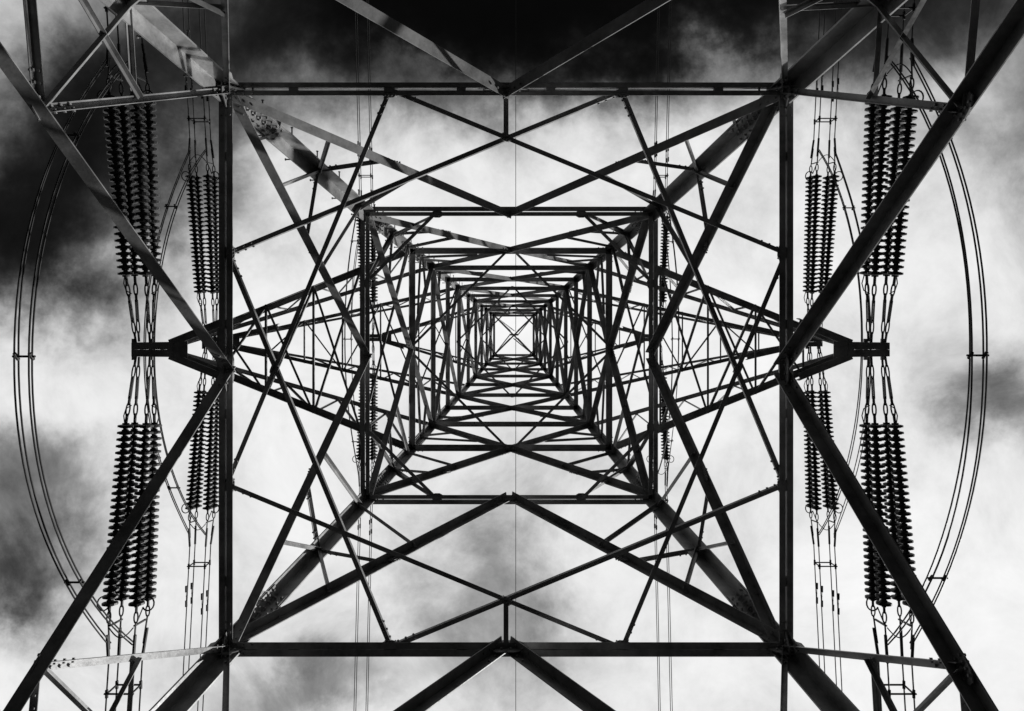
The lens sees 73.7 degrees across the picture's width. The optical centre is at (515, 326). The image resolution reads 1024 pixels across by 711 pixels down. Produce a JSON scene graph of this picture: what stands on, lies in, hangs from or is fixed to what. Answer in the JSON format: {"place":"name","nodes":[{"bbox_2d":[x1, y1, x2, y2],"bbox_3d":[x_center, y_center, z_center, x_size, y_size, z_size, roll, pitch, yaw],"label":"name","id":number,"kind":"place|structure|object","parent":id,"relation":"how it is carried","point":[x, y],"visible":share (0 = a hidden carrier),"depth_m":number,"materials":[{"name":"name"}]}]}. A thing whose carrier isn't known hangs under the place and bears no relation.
{"place":"outdoors","nodes":[
{"label":"outdoors","id":0,"kind":"place"},
{"bbox_2d":[0,0,1023,710],"label":"sky","id":1,"kind":"structure","parent":0,"point":[83,363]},
{"bbox_3d":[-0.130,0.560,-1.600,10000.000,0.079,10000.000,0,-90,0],"label":"ground","id":2,"kind":"structure","parent":0,"visible":0},
{"bbox_2d":[0,0,1023,710],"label":"transmission tower","id":3,"kind":"structure","parent":2,"relation":"on","point":[850,30],"depth_m":9.05,"materials":[{"name":"metal"}]},
{"bbox_2d":[97,357,161,655],"bbox_3d":[-9.080,4.248,16.287,1.345,0.841,7.068,0,-96,0],"label":"insulator string","id":4,"kind":"object","parent":3,"relation":"attached to","point":[143,583],"visible":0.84,"depth_m":16.18,"materials":[{"name":"ceramic"}]},
{"bbox_2d":[103,660,142,710],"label":"power line conductor","id":5,"kind":"object","parent":4,"relation":"attached to","point":[116,687],"visible":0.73,"depth_m":15.95,"materials":[{"name":"metal"}]},
{"bbox_2d":[97,39,161,341],"bbox_3d":[-9.080,-3.128,16.287,1.345,0.841,7.068,0,-84,0],"label":"insulator string","id":6,"kind":"object","parent":3,"relation":"attached to","point":[144,116],"visible":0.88,"depth_m":16.19,"materials":[{"name":"ceramic"}]},
{"bbox_2d":[12,58,132,644],"bbox_3d":[-9.129,0.560,14.267,0.596,3.199,13.599,0,-90,0],"label":"jumper cable","id":7,"kind":"object","parent":6,"relation":"attached to","point":[17,356],"visible":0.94,"depth_m":13.13,"materials":[{"name":"metal"}]},
{"bbox_2d":[103,6,142,43],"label":"power line conductor","id":8,"kind":"object","parent":6,"relation":"attached to","point":[106,9],"visible":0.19,"depth_m":15.83,"materials":[{"name":"metal"}]},
{"bbox_2d":[181,138,218,336],"bbox_3d":[-11.180,-3.128,24.587,1.345,0.841,7.068,0,-84,0],"label":"insulator string","id":9,"kind":"object","parent":3,"relation":"attached to","point":[211,269],"visible":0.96,"depth_m":24.44,"materials":[{"name":"ceramic"}]},
{"bbox_2d":[182,0,210,139],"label":"power line conductor","id":10,"kind":"object","parent":9,"relation":"attached to","point":[202,97],"visible":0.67,"depth_m":23.94,"materials":[{"name":"metal"}]},
{"bbox_2d":[181,346,218,546],"bbox_3d":[-11.180,4.248,24.587,1.345,0.841,7.068,0,-96,0],"label":"insulator string","id":11,"kind":"object","parent":3,"relation":"attached to","point":[195,497],"visible":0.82,"depth_m":24.40,"materials":[{"name":"ceramic"}]},
{"bbox_2d":[143,150,205,534],"bbox_3d":[-11.230,0.560,22.559,0.598,3.197,13.599,0,-90,0],"label":"jumper cable","id":12,"kind":"object","parent":11,"relation":"hanging from","point":[167,206],"visible":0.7,"depth_m":22.08,"materials":[{"name":"metal"}]},
{"bbox_2d":[183,544,210,710],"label":"power line conductor","id":13,"kind":"object","parent":11,"relation":"attached to","point":[192,585],"visible":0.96,"depth_m":23.94,"materials":[{"name":"metal"}]},
{"bbox_2d":[352,341,377,486],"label":"insulator string","id":14,"kind":"object","parent":3,"relation":"attached to","point":[373,451],"visible":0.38,"depth_m":33.31,"materials":[{"name":"ceramic"}]},
{"bbox_2d":[354,487,372,710],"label":"power line conductor","id":15,"kind":"object","parent":14,"relation":"attached to","point":[359,525],"visible":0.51,"depth_m":32.60,"materials":[{"name":"metal"}]},
{"bbox_2d":[356,189,377,333],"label":"insulator string","id":16,"kind":"object","parent":3,"relation":"attached to","point":[373,290],"visible":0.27,"depth_m":33.41,"materials":[{"name":"ceramic"}]},
{"bbox_2d":[343,216,370,477],"bbox_3d":[-7.329,0.560,31.570,0.595,3.191,13.599,0,-90,0],"label":"jumper cable","id":17,"kind":"object","parent":16,"relation":"hanging from","point":[351,339],"visible":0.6,"depth_m":30.64,"materials":[{"name":"metal"}]},
{"bbox_2d":[355,0,372,189],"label":"power line conductor","id":18,"kind":"object","parent":16,"relation":"attached to","point":[359,175],"visible":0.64,"depth_m":32.67,"materials":[{"name":"metal"}]},
{"bbox_2d":[515,0,515,710],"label":"earth wire","id":19,"kind":"object","parent":3,"relation":"attached to","point":[515,352],"visible":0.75,"depth_m":45.68,"materials":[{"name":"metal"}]},
{"bbox_2d":[646,345,673,486],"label":"insulator string","id":20,"kind":"object","parent":3,"relation":"attached to","point":[666,452],"visible":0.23,"depth_m":33.24,"materials":[{"name":"ceramic"}]},
{"bbox_2d":[654,486,672,710],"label":"power line conductor","id":21,"kind":"object","parent":20,"relation":"attached to","point":[655,525],"visible":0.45,"depth_m":32.43,"materials":[{"name":"metal"}]},
{"bbox_2d":[658,215,679,475],"bbox_3d":[7.070,0.560,31.791,0.598,2.760,13.598,0,-90,0],"label":"jumper cable","id":22,"kind":"object","parent":20,"relation":"hanging from","point":[672,338],"visible":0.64,"depth_m":31.23,"materials":[{"name":"metal"}]},
{"bbox_2d":[652,189,669,317],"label":"insulator string","id":23,"kind":"object","parent":3,"relation":"attached to","point":[664,259],"visible":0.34,"depth_m":33.37,"materials":[{"name":"ceramic"}]},
{"bbox_2d":[653,0,671,189],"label":"power line conductor","id":24,"kind":"object","parent":23,"relation":"attached to","point":[667,160],"visible":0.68,"depth_m":32.67,"materials":[{"name":"metal"}]},
{"bbox_2d":[803,138,842,327],"bbox_3d":[10.920,-3.128,24.587,1.345,0.841,7.068,0,-84,0],"label":"insulator string","id":25,"kind":"object","parent":3,"relation":"attached to","point":[811,281],"visible":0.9,"depth_m":24.42,"materials":[{"name":"ceramic"}]},
{"bbox_2d":[813,0,841,139],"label":"power line conductor","id":26,"kind":"object","parent":25,"relation":"attached to","point":[820,118],"visible":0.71,"depth_m":23.92,"materials":[{"name":"metal"}]},
{"bbox_2d":[819,149,871,534],"bbox_3d":[10.970,0.560,22.792,0.596,2.736,13.598,0,-90,0],"label":"jumper cable","id":27,"kind":"object","parent":25,"relation":"hanging from","point":[844,207],"visible":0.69,"depth_m":22.25,"materials":[{"name":"metal"}]},
{"bbox_2d":[803,346,842,546],"bbox_3d":[10.920,4.248,24.587,1.345,0.841,7.068,0,-96,0],"label":"insulator string","id":28,"kind":"object","parent":3,"relation":"attached to","point":[829,496],"visible":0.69,"depth_m":24.46,"materials":[{"name":"ceramic"}]},
{"bbox_2d":[813,544,842,691],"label":"power line conductor","id":29,"kind":"object","parent":28,"relation":"attached to","point":[832,591],"visible":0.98,"depth_m":23.91,"materials":[{"name":"metal"}]},
{"bbox_2d":[859,357,916,663],"bbox_3d":[8.820,4.248,16.287,1.345,0.841,7.068,0,-96,0],"label":"insulator string","id":30,"kind":"object","parent":3,"relation":"attached to","point":[877,590],"visible":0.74,"depth_m":16.18,"materials":[{"name":"ceramic"}]},
{"bbox_2d":[878,662,916,710],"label":"power line conductor","id":31,"kind":"object","parent":30,"relation":"attached to","point":[912,693],"visible":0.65,"depth_m":15.68,"materials":[{"name":"metal"}]},
{"bbox_2d":[888,56,988,644],"bbox_3d":[8.869,0.560,14.495,0.595,2.741,13.597,0,-90,0],"label":"jumper cable","id":32,"kind":"object","parent":30,"relation":"attached to","point":[983,355],"visible":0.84,"depth_m":13.53,"materials":[{"name":"metal"}]},
{"bbox_2d":[859,38,923,341],"bbox_3d":[8.820,-3.128,16.287,1.345,0.841,7.068,0,-84,0],"label":"insulator string","id":33,"kind":"object","parent":3,"relation":"attached to","point":[903,117],"visible":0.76,"depth_m":16.19,"materials":[{"name":"ceramic"}]},
{"bbox_2d":[887,0,915,43],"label":"power line conductor","id":34,"kind":"object","parent":33,"relation":"attached to","point":[912,9],"visible":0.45,"depth_m":15.67,"materials":[{"name":"metal"}]}
]}

